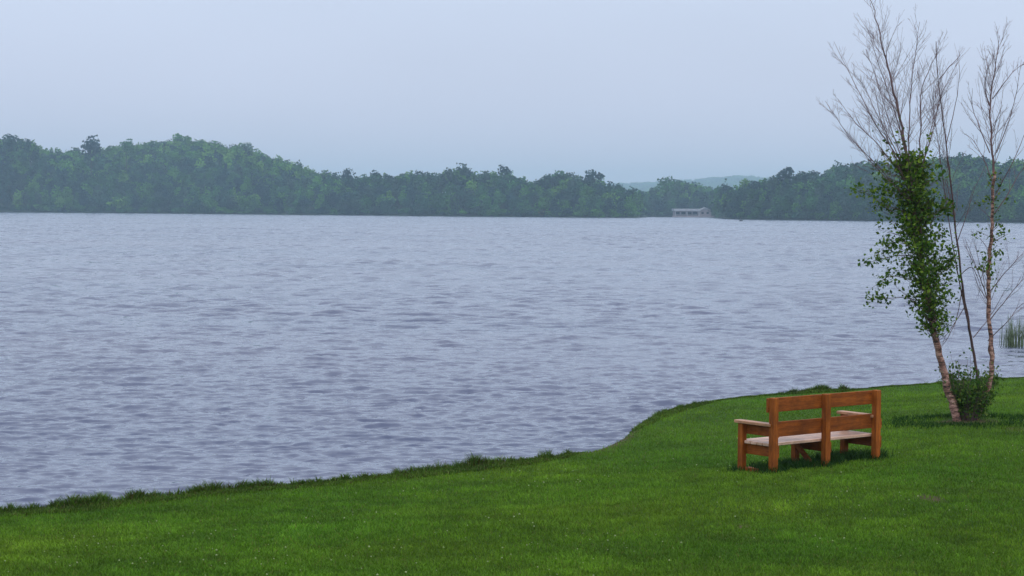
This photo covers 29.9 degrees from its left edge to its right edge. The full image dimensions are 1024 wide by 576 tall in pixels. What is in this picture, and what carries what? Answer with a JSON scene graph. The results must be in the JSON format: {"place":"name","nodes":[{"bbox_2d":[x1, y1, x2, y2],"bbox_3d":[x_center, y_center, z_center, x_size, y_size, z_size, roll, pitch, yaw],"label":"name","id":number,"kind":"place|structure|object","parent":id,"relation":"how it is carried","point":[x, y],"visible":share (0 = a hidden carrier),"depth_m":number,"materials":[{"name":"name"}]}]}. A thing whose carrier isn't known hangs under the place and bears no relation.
{"place":"outdoors","nodes":[
{"label":"outdoors","id":0,"kind":"place"},
{"bbox_2d":[0,212,1023,508],"bbox_3d":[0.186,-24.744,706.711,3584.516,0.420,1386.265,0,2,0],"label":"lake water","id":1,"kind":"structure","parent":0,"point":[162,352],"depth_m":62.23,"materials":[{"name":"blue liquid"}]},
{"bbox_2d":[999,313,1023,346],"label":"reed clump","id":2,"kind":"object","parent":1,"relation":"in","point":[1011,334],"visible":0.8,"depth_m":58.01,"materials":[{"name":"green plant"}]},
{"bbox_2d":[0,376,1023,575],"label":"lawn","id":3,"kind":"structure","parent":0,"point":[779,419],"depth_m":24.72,"materials":[{"name":"green plant"}]},
{"bbox_2d":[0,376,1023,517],"bbox_3d":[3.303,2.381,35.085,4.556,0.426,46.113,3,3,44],"label":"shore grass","id":4,"kind":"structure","parent":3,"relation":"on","point":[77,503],"depth_m":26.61,"materials":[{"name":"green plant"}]},
{"bbox_2d":[4,392,1022,575],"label":"clover flowers","id":5,"kind":"object","parent":3,"relation":"on","point":[499,520],"visible":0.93,"depth_m":20.43,"materials":[{"name":"plant"}]},
{"bbox_2d":[734,390,881,471],"bbox_3d":[4.184,2.024,27.053,2.222,1.121,0.747,-1,3,-38],"label":"park bench","id":6,"kind":"object","parent":3,"relation":"on","point":[815,434],"visible":0.86,"depth_m":26.75,"materials":[{"name":"brown wood"}]},
{"bbox_2d":[817,0,963,421],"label":"birch tree","id":7,"kind":"object","parent":3,"relation":"on","point":[914,221],"visible":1,"depth_m":32.19,"materials":[{"name":"green plant"}]},
{"bbox_2d":[923,31,1010,381],"bbox_3d":[7.717,-1.004,32.644,1.526,6.754,0.809,0,2,-16],"label":"birch tree","id":8,"kind":"object","parent":3,"relation":"on","point":[965,309],"visible":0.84,"depth_m":32.59,"materials":[{"name":"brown plant"}]},
{"bbox_2d":[934,347,1003,420],"bbox_3d":[7.705,1.632,32.539,1.160,1.263,0.909,2,3,26],"label":"bush","id":9,"kind":"object","parent":3,"relation":"on","point":[967,397],"visible":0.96,"depth_m":32.39,"materials":[{"name":"green plant"}]},
{"bbox_2d":[958,21,1023,419],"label":"birch tree","id":10,"kind":"object","parent":3,"relation":"on","point":[988,267],"visible":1,"depth_m":32.36,"materials":[{"name":"brown plant"}]},
{"bbox_2d":[0,158,1023,222],"bbox_3d":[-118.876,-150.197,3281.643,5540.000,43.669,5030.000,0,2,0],"label":"ground","id":11,"kind":"structure","parent":0,"point":[397,203],"depth_m":1154.15,"materials":[{"name":"brown"}]},
{"bbox_2d":[0,134,25,153],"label":"tree","id":12,"kind":"object","parent":11,"relation":"on","point":[9,141],"visible":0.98,"depth_m":1321.23,"materials":[{"name":"plant"}]},
{"bbox_2d":[57,202,78,211],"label":"tree","id":13,"kind":"object","parent":11,"relation":"on","point":[60,204],"visible":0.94,"depth_m":1250.25,"materials":[{"name":"plant"}]},
{"bbox_2d":[79,135,100,173],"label":"tree","id":14,"kind":"object","parent":11,"relation":"on","point":[88,147],"visible":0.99,"depth_m":1302.96,"materials":[{"name":"plant"}]},
{"bbox_2d":[105,196,135,208],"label":"tree","id":15,"kind":"object","parent":11,"relation":"on","point":[118,204],"visible":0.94,"depth_m":1236.87,"materials":[{"name":"plant"}]},
{"bbox_2d":[118,138,134,172],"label":"tree","id":16,"kind":"object","parent":11,"relation":"on","point":[127,146],"visible":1,"depth_m":1302.50,"materials":[{"name":"plant"}]},
{"bbox_2d":[172,133,191,141],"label":"tree","id":17,"kind":"object","parent":11,"relation":"on","point":[180,137],"visible":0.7,"depth_m":1459.84,"materials":[{"name":"green plant"}]},
{"bbox_2d":[239,142,253,149],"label":"tree","id":18,"kind":"object","parent":11,"relation":"on","point":[247,144],"visible":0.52,"depth_m":1403.72,"materials":[{"name":"green plant"}]},
{"bbox_2d":[341,168,355,181],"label":"tree","id":19,"kind":"object","parent":11,"relation":"on","point":[347,174],"visible":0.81,"depth_m":1225.09,"materials":[{"name":"plant"}]},
{"bbox_2d":[370,170,379,178],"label":"tree","id":20,"kind":"object","parent":11,"relation":"on","point":[374,173],"visible":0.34,"depth_m":1213.75,"materials":[{"name":"plant"}]},
{"bbox_2d":[455,163,472,172],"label":"tree","id":21,"kind":"object","parent":11,"relation":"on","point":[464,167],"visible":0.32,"depth_m":1182.80,"materials":[{"name":"plant"}]},
{"bbox_2d":[497,165,512,177],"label":"tree","id":22,"kind":"object","parent":11,"relation":"on","point":[506,170],"visible":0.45,"depth_m":1162.60,"materials":[{"name":"plant"}]},
{"bbox_2d":[0,139,1023,221],"bbox_3d":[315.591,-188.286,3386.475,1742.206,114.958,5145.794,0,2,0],"label":"forest","id":23,"kind":"object","parent":11,"relation":"on","point":[190,175],"visible":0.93,"depth_m":1182.68,"materials":[{"name":"green plant"}]},
{"bbox_2d":[585,169,604,181],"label":"tree","id":24,"kind":"object","parent":11,"relation":"on","point":[598,176],"visible":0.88,"depth_m":1138.69,"materials":[{"name":"plant"}]},
{"bbox_2d":[656,176,678,195],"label":"tree","id":25,"kind":"object","parent":11,"relation":"on","point":[664,184],"visible":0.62,"depth_m":1341.83,"materials":[{"name":"plant"}]},
{"bbox_2d":[672,207,713,216],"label":"lakeside building","id":26,"kind":"structure","parent":11,"relation":"on","point":[704,212],"depth_m":1268.39,"materials":[{"name":"white"}]},
{"bbox_2d":[687,183,698,198],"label":"tree","id":27,"kind":"object","parent":11,"relation":"on","point":[692,189],"visible":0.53,"depth_m":1341.78,"materials":[{"name":"plant"}]},
{"bbox_2d":[719,178,726,204],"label":"tree","id":28,"kind":"object","parent":11,"relation":"on","point":[723,185],"visible":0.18,"depth_m":1138.82,"materials":[{"name":"plant"}]},
{"bbox_2d":[739,178,750,189],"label":"tree","id":29,"kind":"object","parent":11,"relation":"on","point":[743,182],"visible":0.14,"depth_m":1043.79,"materials":[{"name":"plant"}]},
{"bbox_2d":[776,166,793,183],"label":"tree","id":30,"kind":"object","parent":11,"relation":"on","point":[784,172],"visible":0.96,"depth_m":1002.38,"materials":[{"name":"plant"}]},
{"bbox_2d":[942,152,979,164],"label":"tree","id":31,"kind":"object","parent":11,"relation":"on","point":[960,158],"visible":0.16,"depth_m":971.68,"materials":[{"name":"green plant"}]},
{"bbox_2d":[0,0,1023,183],"label":"sky","id":32,"kind":"structure","parent":0,"point":[626,91],"materials":[{"name":"blue"}]},
{"bbox_2d":[722,412,1023,473],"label":"unmown grass","id":33,"kind":"structure","parent":0,"point":[835,458],"depth_m":27.49,"materials":[{"name":"green plant"}]}
]}

